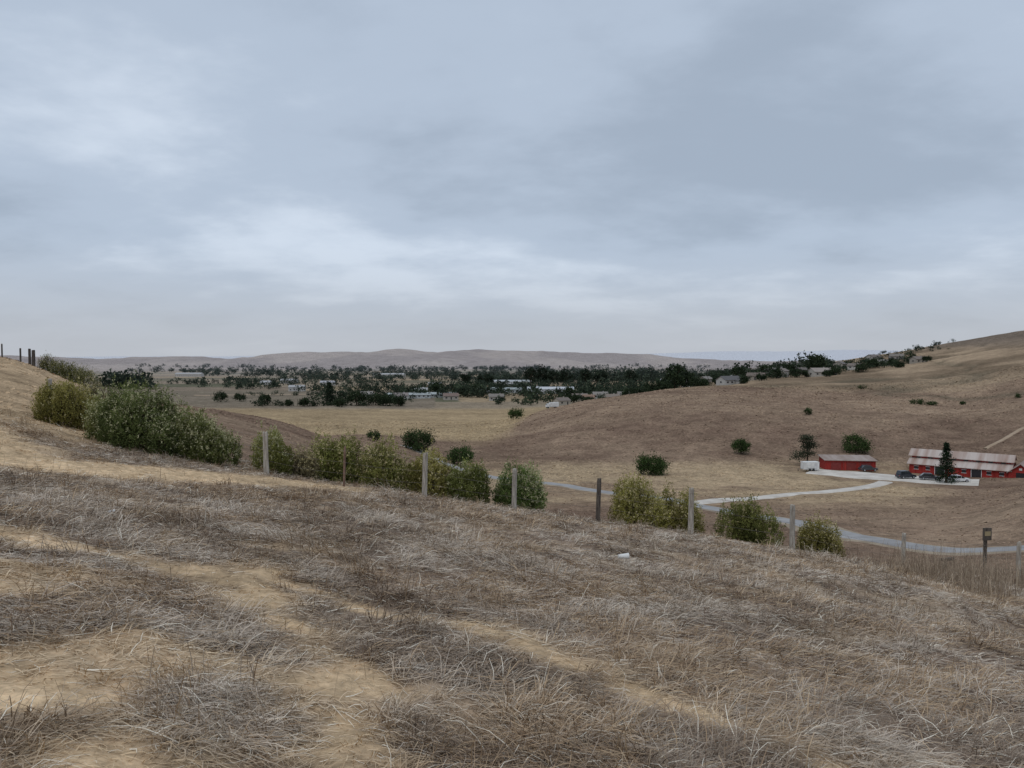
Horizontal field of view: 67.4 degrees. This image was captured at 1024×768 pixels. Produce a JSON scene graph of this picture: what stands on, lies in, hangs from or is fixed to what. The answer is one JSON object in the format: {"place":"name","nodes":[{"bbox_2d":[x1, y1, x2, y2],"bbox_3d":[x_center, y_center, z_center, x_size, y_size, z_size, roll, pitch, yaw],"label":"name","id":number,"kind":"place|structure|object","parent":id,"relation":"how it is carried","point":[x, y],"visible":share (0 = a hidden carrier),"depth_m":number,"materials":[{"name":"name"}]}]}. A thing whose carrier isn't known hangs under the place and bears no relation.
{"place":"outdoors","nodes":[
{"label":"outdoors","id":0,"kind":"place"},
{"bbox_2d":[196,394,557,395],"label":"field road","id":1,"kind":"structure","parent":0,"point":[283,394],"depth_m":711.21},
{"bbox_2d":[0,330,1023,767],"bbox_3d":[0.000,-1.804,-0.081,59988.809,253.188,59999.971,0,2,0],"label":"ground","id":2,"kind":"structure","parent":0,"point":[972,360],"depth_m":78.26,"materials":[{"name":"brown plant"}]},
{"bbox_2d":[37,353,66,373],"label":"coyote brush","id":3,"kind":"object","parent":2,"relation":"on","point":[43,362],"visible":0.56,"depth_m":61.30,"materials":[{"name":"green plant"}]},
{"bbox_2d":[28,373,103,430],"bbox_3d":[-15.075,0.678,26.104,2.387,2.140,1.866,0,2,0],"label":"coyote brush","id":4,"kind":"object","parent":2,"relation":"on","point":[51,404],"visible":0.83,"depth_m":25.77,"materials":[{"name":"green plant"}]},
{"bbox_2d":[44,359,102,386],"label":"coyote brush","id":5,"kind":"object","parent":2,"relation":"on","point":[82,375],"visible":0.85,"depth_m":60.22,"materials":[{"name":"green plant"}]},
{"bbox_2d":[74,379,121,403],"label":"coyote brush","id":6,"kind":"object","parent":2,"relation":"on","point":[94,389],"visible":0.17,"depth_m":38.05,"materials":[{"name":"green plant"}]},
{"bbox_2d":[80,386,126,444],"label":"coyote brush","id":7,"kind":"object","parent":2,"relation":"on","point":[91,423],"visible":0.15,"depth_m":23.65,"materials":[{"name":"green plant"}]},
{"bbox_2d":[92,369,186,456],"bbox_3d":[-11.198,0.928,23.095,2.987,2.744,2.736,0,2,0],"label":"coyote brush","id":8,"kind":"object","parent":2,"relation":"on","point":[132,418],"visible":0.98,"depth_m":22.63,"materials":[{"name":"green plant"}]},
{"bbox_2d":[175,373,203,376],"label":"greenhouse","id":9,"kind":"object","parent":2,"relation":"on","point":[189,374],"visible":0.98,"depth_m":1492.46,"materials":[{"name":"white plastic"}]},
{"bbox_2d":[168,402,243,465],"bbox_3d":[-9.313,1.520,23.115,2.505,2.021,1.700,1,2,17],"label":"coyote brush","id":10,"kind":"object","parent":2,"relation":"on","point":[198,441],"visible":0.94,"depth_m":22.71,"materials":[{"name":"green plant"}]},
{"bbox_2d":[212,391,228,401],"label":"oak tree","id":11,"kind":"object","parent":2,"relation":"on","point":[219,396],"visible":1,"depth_m":599.68,"materials":[{"name":"green plant"}]},
{"bbox_2d":[234,393,247,400],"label":"oak tree","id":12,"kind":"object","parent":2,"relation":"on","point":[237,396],"visible":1,"depth_m":608.76,"materials":[{"name":"green plant"}]},
{"bbox_2d":[257,394,271,404],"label":"oak tree","id":13,"kind":"object","parent":2,"relation":"on","point":[267,397],"visible":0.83,"depth_m":558.94,"materials":[{"name":"green plant"}]},
{"bbox_2d":[249,420,294,475],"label":"coyote brush","id":14,"kind":"object","parent":2,"relation":"on","point":[281,457],"visible":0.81,"depth_m":23.39,"materials":[{"name":"green plant"}]},
{"bbox_2d":[298,397,309,406],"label":"oak tree","id":15,"kind":"object","parent":2,"relation":"on","point":[304,401],"visible":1,"depth_m":545.08,"materials":[{"name":"green plant"}]},
{"bbox_2d":[287,442,322,478],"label":"coyote brush","id":16,"kind":"object","parent":2,"relation":"on","point":[302,462],"visible":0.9,"depth_m":23.87,"materials":[{"name":"green plant"}]},
{"bbox_2d":[321,381,336,404],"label":"cypress tree","id":17,"kind":"object","parent":2,"relation":"on","point":[329,397],"visible":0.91,"depth_m":559.39,"materials":[{"name":"green plant"}]},
{"bbox_2d":[306,428,367,483],"bbox_3d":[-5.587,2.320,24.590,2.173,2.006,1.554,-2,3,-42],"label":"coyote brush","id":18,"kind":"object","parent":2,"relation":"on","point":[331,465],"visible":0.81,"depth_m":24.35,"materials":[{"name":"green plant"}]},
{"bbox_2d":[333,396,345,406],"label":"oak tree","id":19,"kind":"object","parent":2,"relation":"on","point":[340,402],"visible":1,"depth_m":539.60,"materials":[{"name":"green plant"}]},
{"bbox_2d":[345,387,366,405],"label":"oak tree","id":20,"kind":"object","parent":2,"relation":"on","point":[357,394],"visible":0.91,"depth_m":559.40,"materials":[{"name":"green plant"}]},
{"bbox_2d":[366,429,381,441],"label":"oak tree","id":21,"kind":"object","parent":2,"relation":"on","point":[376,434],"visible":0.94,"depth_m":205.13,"materials":[{"name":"green plant"}]},
{"bbox_2d":[366,392,382,404],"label":"oak tree","id":22,"kind":"object","parent":2,"relation":"on","point":[375,399],"visible":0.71,"depth_m":558.08,"materials":[{"name":"green plant"}]},
{"bbox_2d":[351,432,417,491],"bbox_3d":[-4.103,2.538,24.768,2.050,2.148,1.734,-1,3,-34],"label":"coyote brush","id":23,"kind":"object","parent":2,"relation":"on","point":[383,462],"visible":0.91,"depth_m":24.34,"materials":[{"name":"green plant"}]},
{"bbox_2d":[377,391,391,405],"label":"oak tree","id":24,"kind":"object","parent":2,"relation":"on","point":[386,400],"visible":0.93,"depth_m":553.21,"materials":[{"name":"green plant"}]},
{"bbox_2d":[391,395,405,405],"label":"oak tree","id":25,"kind":"object","parent":2,"relation":"on","point":[397,400],"visible":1,"depth_m":549.31,"materials":[{"name":"green plant"}]},
{"bbox_2d":[388,393,431,398],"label":"greenhouse","id":26,"kind":"object","parent":2,"relation":"on","point":[420,395],"visible":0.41,"depth_m":651.44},
{"bbox_2d":[398,423,437,451],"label":"oak tree","id":27,"kind":"object","parent":2,"relation":"on","point":[413,440],"visible":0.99,"depth_m":204.93,"materials":[{"name":"green plant"}]},
{"bbox_2d":[400,439,458,498],"bbox_3d":[-2.625,2.771,24.814,1.918,2.186,1.728,1,2,27],"label":"coyote brush","id":28,"kind":"object","parent":2,"relation":"on","point":[434,478],"visible":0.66,"depth_m":24.44,"materials":[{"name":"green plant"}]},
{"bbox_2d":[414,392,456,397],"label":"greenhouse","id":29,"kind":"object","parent":2,"relation":"on","point":[436,396],"visible":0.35,"depth_m":665.87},
{"bbox_2d":[429,376,445,391],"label":"oak tree","id":30,"kind":"object","parent":2,"relation":"on","point":[436,385],"visible":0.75,"depth_m":687.53,"materials":[{"name":"green plant"}]},
{"bbox_2d":[443,396,458,399],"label":"walls","id":31,"kind":"structure","parent":2,"relation":"on","point":[453,398],"depth_m":627.13,"materials":[{"name":"beige paint"}]},
{"bbox_2d":[444,440,480,465],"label":"oak tree","id":32,"kind":"object","parent":2,"relation":"on","point":[455,454],"visible":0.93,"depth_m":195.50,"materials":[{"name":"green plant"}]},
{"bbox_2d":[458,373,470,382],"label":"eucalyptus tree","id":33,"kind":"object","parent":2,"relation":"on","point":[464,377],"visible":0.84,"depth_m":976.04,"materials":[{"name":"green plant"}]},
{"bbox_2d":[442,454,492,503],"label":"coyote brush","id":34,"kind":"object","parent":2,"relation":"on","point":[471,485],"visible":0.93,"depth_m":24.26,"materials":[{"name":"green plant"}]},
{"bbox_2d":[483,374,494,384],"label":"eucalyptus tree","id":35,"kind":"object","parent":2,"relation":"on","point":[490,378],"visible":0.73,"depth_m":958.47,"materials":[{"name":"green plant"}]},
{"bbox_2d":[485,387,521,392],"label":"greenhouse","id":36,"kind":"object","parent":2,"relation":"on","point":[514,389],"visible":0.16,"depth_m":754.79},
{"bbox_2d":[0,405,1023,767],"bbox_3d":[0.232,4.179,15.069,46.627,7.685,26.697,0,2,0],"label":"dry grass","id":37,"kind":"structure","parent":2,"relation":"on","point":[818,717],"depth_m":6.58,"materials":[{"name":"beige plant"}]},
{"bbox_2d":[1,344,1023,577],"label":"wire fence","id":38,"kind":"object","parent":2,"relation":"on","point":[424,470],"visible":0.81,"depth_m":22.11,"materials":[{"name":"grey wood"}]},
{"bbox_2d":[507,406,524,419],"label":"oak tree","id":39,"kind":"object","parent":2,"relation":"on","point":[516,413],"visible":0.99,"depth_m":394.66,"materials":[{"name":"green plant"}]},
{"bbox_2d":[491,456,548,510],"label":"coyote brush","id":40,"kind":"object","parent":2,"relation":"on","point":[532,494],"visible":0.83,"depth_m":24.51,"materials":[{"name":"green plant"}]},
{"bbox_2d":[96,339,955,406],"bbox_3d":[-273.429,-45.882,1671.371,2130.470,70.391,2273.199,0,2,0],"label":"distant trees","id":41,"kind":"object","parent":2,"relation":"on","point":[648,374],"visible":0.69,"depth_m":872.99,"materials":[{"name":"green plant"}]},
{"bbox_2d":[522,366,537,382],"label":"eucalyptus tree","id":42,"kind":"object","parent":2,"relation":"on","point":[530,371],"visible":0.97,"depth_m":977.70,"materials":[{"name":"green plant"}]},
{"bbox_2d":[535,364,549,380],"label":"eucalyptus tree","id":43,"kind":"object","parent":2,"relation":"on","point":[542,368],"visible":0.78,"depth_m":997.77,"materials":[{"name":"green plant"}]},
{"bbox_2d":[527,387,573,393],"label":"greenhouse","id":44,"kind":"object","parent":2,"relation":"on","point":[547,388],"visible":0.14,"depth_m":735.33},
{"bbox_2d":[545,402,558,407],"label":"box truck","id":45,"kind":"object","parent":2,"relation":"on","point":[553,404],"visible":0.94,"depth_m":429.72,"materials":[{"name":"white paint"}]},
{"bbox_2d":[546,369,561,384],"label":"eucalyptus tree","id":46,"kind":"object","parent":2,"relation":"on","point":[550,375],"visible":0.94,"depth_m":987.53,"materials":[{"name":"green plant"}]},
{"bbox_2d":[559,367,574,382],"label":"eucalyptus tree","id":47,"kind":"object","parent":2,"relation":"on","point":[564,376],"visible":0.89,"depth_m":1007.87,"materials":[{"name":"green plant"}]},
{"bbox_2d":[563,386,575,395],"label":"oak tree","id":48,"kind":"object","parent":2,"relation":"on","point":[567,389],"visible":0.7,"depth_m":638.37,"materials":[{"name":"green plant"}]},
{"bbox_2d":[567,393,579,402],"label":"oak tree","id":49,"kind":"object","parent":2,"relation":"on","point":[574,397],"visible":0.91,"depth_m":559.10,"materials":[{"name":"green plant"}]},
{"bbox_2d":[578,368,592,382],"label":"eucalyptus tree","id":50,"kind":"object","parent":2,"relation":"on","point":[586,374],"visible":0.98,"depth_m":996.74,"materials":[{"name":"green plant"}]},
{"bbox_2d":[592,369,608,381],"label":"eucalyptus tree","id":51,"kind":"object","parent":2,"relation":"on","point":[604,375],"visible":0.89,"depth_m":1005.96,"materials":[{"name":"green plant"}]},
{"bbox_2d":[618,553,628,558],"bbox_3d":[1.932,2.986,13.318,0.184,0.106,0.108,0,2,-11],"label":"paper cup","id":52,"kind":"object","parent":2,"relation":"on","point":[625,555],"visible":0.98,"depth_m":13.29,"materials":[{"name":"white paper"}]},
{"bbox_2d":[620,388,634,394],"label":"oak tree","id":53,"kind":"object","parent":2,"relation":"on","point":[626,391],"visible":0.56,"depth_m":509.05,"materials":[{"name":"green plant"}]},
{"bbox_2d":[624,369,639,380],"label":"eucalyptus tree","id":54,"kind":"object","parent":2,"relation":"on","point":[628,376],"visible":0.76,"depth_m":986.68,"materials":[{"name":"green plant"}]},
{"bbox_2d":[630,386,647,393],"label":"oak tree","id":55,"kind":"object","parent":2,"relation":"on","point":[636,390],"visible":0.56,"depth_m":517.95,"materials":[{"name":"green plant"}]},
{"bbox_2d":[606,470,675,529],"bbox_3d":[4.036,3.762,24.438,2.296,2.066,1.613,1,2,30],"label":"coyote brush","id":56,"kind":"object","parent":2,"relation":"on","point":[639,507],"visible":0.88,"depth_m":24.27,"materials":[{"name":"green plant"}]},
{"bbox_2d":[643,382,656,391],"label":"oak tree","id":57,"kind":"object","parent":2,"relation":"on","point":[649,388],"visible":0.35,"depth_m":528.78,"materials":[{"name":"green plant"}]},
{"bbox_2d":[632,450,670,475],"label":"oak tree","id":58,"kind":"object","parent":2,"relation":"on","point":[656,466],"visible":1,"depth_m":185.16,"materials":[{"name":"green plant"}]},
{"bbox_2d":[652,378,669,390],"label":"oak tree","id":59,"kind":"object","parent":2,"relation":"on","point":[658,384],"visible":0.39,"depth_m":518.53,"materials":[{"name":"green plant"}]},
{"bbox_2d":[659,382,673,389],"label":"oak tree","id":60,"kind":"object","parent":2,"relation":"on","point":[666,385],"visible":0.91,"depth_m":503.55,"materials":[{"name":"green plant"}]},
{"bbox_2d":[661,362,686,388],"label":"oak tree","id":61,"kind":"object","parent":2,"relation":"on","point":[677,378],"visible":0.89,"depth_m":557.01,"materials":[{"name":"green plant"}]},
{"bbox_2d":[650,477,706,533],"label":"coyote brush","id":62,"kind":"object","parent":2,"relation":"on","point":[678,513],"visible":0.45,"depth_m":24.51,"materials":[{"name":"green plant"}]},
{"bbox_2d":[682,369,694,387],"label":"oak tree","id":63,"kind":"object","parent":2,"relation":"on","point":[688,376],"visible":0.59,"depth_m":567.36,"materials":[{"name":"green plant"}]},
{"bbox_2d":[688,377,702,386],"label":"oak tree","id":64,"kind":"object","parent":2,"relation":"on","point":[694,381],"visible":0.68,"depth_m":543.93,"materials":[{"name":"green plant"}]},
{"bbox_2d":[697,378,710,385],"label":"oak tree","id":65,"kind":"object","parent":2,"relation":"on","point":[703,381],"visible":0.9,"depth_m":528.92,"materials":[{"name":"green plant"}]},
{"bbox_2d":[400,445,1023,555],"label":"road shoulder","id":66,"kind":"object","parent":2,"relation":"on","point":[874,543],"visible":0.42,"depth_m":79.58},
{"bbox_2d":[716,377,734,384],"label":"walls","id":67,"kind":"structure","parent":2,"relation":"on","point":[719,379],"depth_m":510.63,"materials":[{"name":"white paint"}]},
{"bbox_2d":[721,376,738,379],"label":"roof","id":68,"kind":"structure","parent":67,"relation":"on","point":[729,377],"depth_m":511.89,"materials":[{"name":"grey"}]},
{"bbox_2d":[730,366,746,375],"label":"oak tree","id":69,"kind":"object","parent":2,"relation":"on","point":[737,371],"visible":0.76,"depth_m":599.56,"materials":[{"name":"green plant"}]},
{"bbox_2d":[730,438,751,454],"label":"oak tree","id":70,"kind":"object","parent":2,"relation":"on","point":[740,446],"visible":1,"depth_m":221.74,"materials":[{"name":"green plant"}]},
{"bbox_2d":[739,376,750,383],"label":"oak tree","id":71,"kind":"object","parent":2,"relation":"on","point":[744,379],"visible":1,"depth_m":503.25,"materials":[{"name":"green plant"}]},
{"bbox_2d":[712,493,786,546],"bbox_3d":[7.565,4.373,24.552,2.331,1.983,1.440,1,2,24],"label":"coyote brush","id":72,"kind":"object","parent":2,"relation":"on","point":[750,524],"visible":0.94,"depth_m":24.30,"materials":[{"name":"green plant"}]},
{"bbox_2d":[754,373,767,380],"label":"oak tree","id":73,"kind":"object","parent":2,"relation":"on","point":[760,376],"visible":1,"depth_m":513.34,"materials":[{"name":"green plant"}]},
{"bbox_2d":[756,364,773,376],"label":"oak tree","id":74,"kind":"object","parent":2,"relation":"on","point":[765,367],"visible":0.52,"depth_m":609.12,"materials":[{"name":"green plant"}]},
{"bbox_2d":[771,368,785,378],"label":"oak tree","id":75,"kind":"object","parent":2,"relation":"on","point":[777,371],"visible":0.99,"depth_m":558.25,"materials":[{"name":"green plant"}]},
{"bbox_2d":[781,362,796,372],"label":"oak tree","id":76,"kind":"object","parent":2,"relation":"on","point":[790,366],"visible":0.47,"depth_m":637.18,"materials":[{"name":"green plant"}]},
{"bbox_2d":[788,368,803,377],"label":"oak tree","id":77,"kind":"object","parent":2,"relation":"on","point":[793,372],"visible":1,"depth_m":559.71,"materials":[{"name":"green plant"}]},
{"bbox_2d":[789,433,819,461],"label":"pine tree","id":78,"kind":"object","parent":2,"relation":"on","point":[808,444],"visible":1,"depth_m":205.64,"materials":[{"name":"green plant"}]},
{"bbox_2d":[802,354,827,368],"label":"oak tree","id":79,"kind":"object","parent":2,"relation":"on","point":[815,363],"visible":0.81,"depth_m":597.58,"materials":[{"name":"green plant"}]},
{"bbox_2d":[807,368,825,376],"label":"walls","id":80,"kind":"structure","parent":2,"relation":"on","point":[813,374],"depth_m":554.98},
{"bbox_2d":[811,368,829,371],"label":"roof","id":81,"kind":"structure","parent":80,"relation":"on","point":[818,369],"depth_m":556.79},
{"bbox_2d":[795,510,846,557],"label":"coyote brush","id":82,"kind":"object","parent":2,"relation":"on","point":[828,538],"visible":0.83,"depth_m":24.37,"materials":[{"name":"green plant"}]},
{"bbox_2d":[829,366,840,374],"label":"oak tree","id":83,"kind":"object","parent":2,"relation":"on","point":[834,371],"visible":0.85,"depth_m":544.15,"materials":[{"name":"green plant"}]},
{"bbox_2d":[818,454,877,470],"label":"red shed","id":84,"kind":"structure","parent":2,"relation":"on","point":[841,462],"depth_m":198.36,"materials":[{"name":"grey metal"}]},
{"bbox_2d":[831,462,840,469],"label":"door","id":85,"kind":"structure","parent":84,"relation":"in","point":[834,465],"depth_m":198.29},
{"bbox_2d":[846,463,855,470],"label":"door","id":86,"kind":"structure","parent":84,"relation":"in","point":[849,466],"depth_m":197.86,"materials":[{"name":"red wood"}]},
{"bbox_2d":[836,431,874,453],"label":"oak tree","id":87,"kind":"object","parent":2,"relation":"on","point":[861,443],"visible":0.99,"depth_m":226.37,"materials":[{"name":"green plant"}]},
{"bbox_2d":[854,363,869,372],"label":"oak tree","id":88,"kind":"object","parent":2,"relation":"on","point":[859,368],"visible":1,"depth_m":569.49,"materials":[{"name":"green plant"}]},
{"bbox_2d":[866,358,880,367],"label":"oak tree","id":89,"kind":"object","parent":2,"relation":"on","point":[871,361],"visible":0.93,"depth_m":587.23,"materials":[{"name":"green plant"}]},
{"bbox_2d":[805,469,979,485],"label":"parking yard","id":90,"kind":"structure","parent":2,"relation":"on","point":[874,476],"depth_m":183.83,"materials":[{"name":"grey concrete"}]},
{"bbox_2d":[798,461,818,470],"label":"cargo trailer","id":91,"kind":"object","parent":90,"relation":"on","point":[810,465],"visible":1,"depth_m":193.93,"materials":[{"name":"white paint"}]},
{"bbox_2d":[858,465,877,471],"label":"parked car","id":92,"kind":"object","parent":90,"relation":"on","point":[864,468],"visible":1,"depth_m":194.70,"materials":[{"name":"paint"}]},
{"bbox_2d":[895,470,916,478],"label":"suv","id":93,"kind":"object","parent":90,"relation":"on","point":[902,474],"visible":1,"depth_m":182.10,"materials":[{"name":"paint"}]},
{"bbox_2d":[918,473,939,479],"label":"parked car","id":94,"kind":"object","parent":90,"relation":"on","point":[923,476],"visible":0.83,"depth_m":180.42,"materials":[{"name":"paint"}]},
{"bbox_2d":[949,475,970,481],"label":"parked car","id":95,"kind":"object","parent":90,"relation":"on","point":[961,478],"visible":0.77,"depth_m":176.56,"materials":[{"name":"paint"}]},
{"bbox_2d":[894,361,906,367],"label":"oak tree","id":96,"kind":"object","parent":2,"relation":"on","point":[899,364],"visible":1,"depth_m":559.03,"materials":[{"name":"green plant"}]},
{"bbox_2d":[908,398,925,404],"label":"shrub","id":97,"kind":"object","parent":2,"relation":"on","point":[919,402],"visible":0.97,"depth_m":317.53,"materials":[{"name":"green plant"}]},
{"bbox_2d":[909,357,924,363],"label":"walls","id":98,"kind":"structure","parent":2,"relation":"on","point":[914,359],"depth_m":597.10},
{"bbox_2d":[816,535,1023,604],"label":"dry weeds","id":99,"kind":"object","parent":2,"relation":"on","point":[981,577],"visible":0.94,"depth_m":19.93,"materials":[{"name":"brown plant"}]},
{"bbox_2d":[930,442,961,483],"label":"cypress tree","id":100,"kind":"object","parent":2,"relation":"on","point":[945,475],"visible":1,"depth_m":175.42,"materials":[{"name":"green plant"}]},
{"bbox_2d":[907,448,1023,477],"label":"red barn","id":101,"kind":"structure","parent":2,"relation":"on","point":[971,464],"depth_m":188.06,"materials":[{"name":"wood"}]},
{"bbox_2d":[971,469,980,476],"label":"door","id":102,"kind":"structure","parent":101,"relation":"in","point":[974,473],"depth_m":186.01,"materials":[{"name":"grey metal"}]},
{"bbox_2d":[982,528,991,571],"bbox_3d":[14.947,5.482,24.234,0.300,1.920,0.133,0,2,-9],"label":"trail sign","id":103,"kind":"object","parent":2,"relation":"on","point":[987,533],"visible":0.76,"depth_m":24.16,"materials":[{"name":"brown wood"}]},
{"bbox_2d":[985,427,1023,448],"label":"dirt track","id":104,"kind":"structure","parent":2,"relation":"on","point":[1006,437],"depth_m":237.65,"materials":[{"name":"beige soil"}]},
{"bbox_2d":[0,0,1023,356],"label":"sky","id":105,"kind":"structure","parent":0,"point":[178,177],"materials":[{"name":"grey"}]},
{"bbox_2d":[402,445,1023,552],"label":"road","id":106,"kind":"structure","parent":0,"point":[880,540],"depth_m":81.37,"materials":[{"name":"grey asphalt"}]},
{"bbox_2d":[696,481,892,503],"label":"driveway","id":107,"kind":"structure","parent":0,"point":[771,496],"depth_m":143.75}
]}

